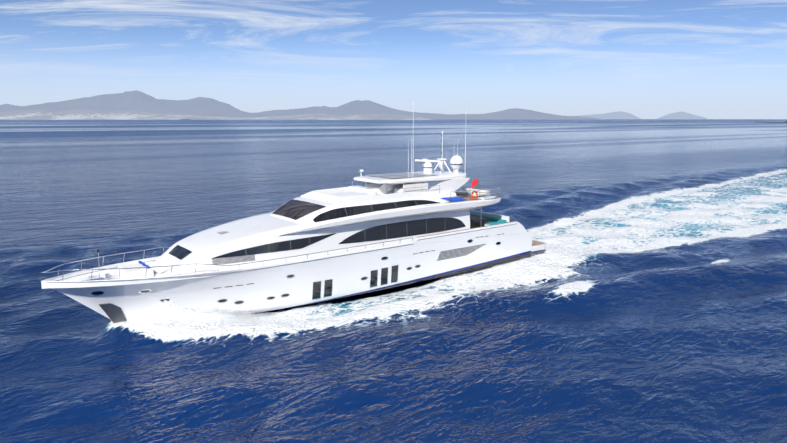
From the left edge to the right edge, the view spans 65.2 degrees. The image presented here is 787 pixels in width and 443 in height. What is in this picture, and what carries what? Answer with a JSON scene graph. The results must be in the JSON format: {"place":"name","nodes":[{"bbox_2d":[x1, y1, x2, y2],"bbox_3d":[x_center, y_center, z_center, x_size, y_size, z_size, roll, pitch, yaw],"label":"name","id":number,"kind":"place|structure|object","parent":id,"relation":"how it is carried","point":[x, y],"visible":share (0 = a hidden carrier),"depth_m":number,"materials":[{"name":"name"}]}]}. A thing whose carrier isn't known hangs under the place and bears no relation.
{"place":"outdoors","nodes":[
{"label":"outdoors","id":0,"kind":"place"},
{"bbox_2d":[0,109,432,119],"bbox_3d":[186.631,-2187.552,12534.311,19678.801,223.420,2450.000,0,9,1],"label":"coast hills","id":1,"kind":"structure","parent":0,"point":[72,114],"depth_m":12006.08,"materials":[{"name":"grey stone"}]},
{"bbox_2d":[0,119,786,442],"bbox_3d":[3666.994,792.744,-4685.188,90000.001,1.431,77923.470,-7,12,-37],"label":"sea","id":2,"kind":"structure","parent":0,"point":[642,297],"depth_m":40.33,"materials":[{"name":"liquid"}]},
{"bbox_2d":[123,299,293,321],"bbox_3d":[-11.049,4.753,38.351,12.200,2.075,10.311,-7,12,-37],"label":"bow spray","id":3,"kind":"object","parent":2,"relation":"on","point":[160,311],"visible":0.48,"depth_m":35.52,"materials":[{"name":"liquid"}]},
{"bbox_2d":[41,221,532,318],"bbox_3d":[-4.514,3.116,43.183,35.300,4.114,7.240,-7,12,-37],"label":"hull","id":4,"kind":"object","parent":2,"relation":"on","point":[346,273],"visible":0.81,"depth_m":38.11,"materials":[{"name":"paint"}]},
{"bbox_2d":[41,181,515,280],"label":"railings","id":5,"kind":"object","parent":4,"relation":"on","point":[58,271],"visible":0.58,"depth_m":37.32,"materials":[{"name":"silver metal"}]},
{"bbox_2d":[57,224,528,322],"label":"hull fittings","id":6,"kind":"object","parent":4,"relation":"attached to","point":[114,313],"visible":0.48,"depth_m":36.31,"materials":[{"name":"silver metal"}]},
{"bbox_2d":[81,178,508,280],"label":"deck furnishings","id":7,"kind":"object","parent":4,"relation":"on","point":[349,194],"visible":0.65,"depth_m":43.04,"materials":[{"name":"white plastic"}]},
{"bbox_2d":[148,210,469,276],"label":"deck house","id":8,"kind":"structure","parent":4,"relation":"on","point":[205,246],"depth_m":37.91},
{"bbox_2d":[270,195,500,235],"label":"deck slab","id":9,"kind":"structure","parent":8,"relation":"on","point":[430,209],"depth_m":42.16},
{"bbox_2d":[269,189,455,223],"bbox_3d":[-2.217,-1.264,44.248,13.300,1.317,6.466,-7,12,-37],"label":"upper deck superstructure","id":10,"kind":"object","parent":9,"relation":"on","point":[311,216],"visible":0.33,"depth_m":41.23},
{"bbox_2d":[353,171,469,194],"bbox_3d":[1.486,-2.863,46.874,9.050,1.498,4.680,-7,12,-37],"label":"hardtop","id":11,"kind":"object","parent":10,"relation":"on","point":[453,182],"depth_m":45.28,"materials":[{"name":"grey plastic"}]},
{"bbox_2d":[359,102,465,177],"bbox_3d":[1.757,-6.046,46.350,8.187,5.750,3.621,-7,12,-37],"label":"radar and antennas","id":12,"kind":"object","parent":11,"relation":"on","point":[456,163],"visible":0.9,"depth_m":47.83,"materials":[{"name":"white metal"}]},
{"bbox_2d":[168,199,465,299],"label":"glazing","id":13,"kind":"structure","parent":4,"relation":"attached to","point":[406,228],"depth_m":41.03,"materials":[{"name":"black glass"}]},
{"bbox_2d":[531,240,545,251],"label":"swim platform","id":14,"kind":"structure","parent":4,"relation":"on","point":[537,245],"depth_m":52.29,"materials":[{"name":"white plastic"}]},
{"bbox_2d":[0,90,786,119],"bbox_3d":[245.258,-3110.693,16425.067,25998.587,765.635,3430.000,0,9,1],"label":"mountains","id":15,"kind":"structure","parent":0,"point":[135,100],"depth_m":15955.59,"materials":[{"name":"grey stone"}]},
{"bbox_2d":[0,0,786,118],"label":"sky","id":16,"kind":"structure","parent":0,"point":[644,59],"materials":[{"name":"blue"}]},
{"bbox_2d":[580,111,706,118],"bbox_3d":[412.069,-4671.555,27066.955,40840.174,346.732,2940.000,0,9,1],"label":"islands","id":17,"kind":"object","parent":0,"point":[626,115],"visible":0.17,"depth_m":26332.56,"materials":[{"name":"grey stone"}]}
]}

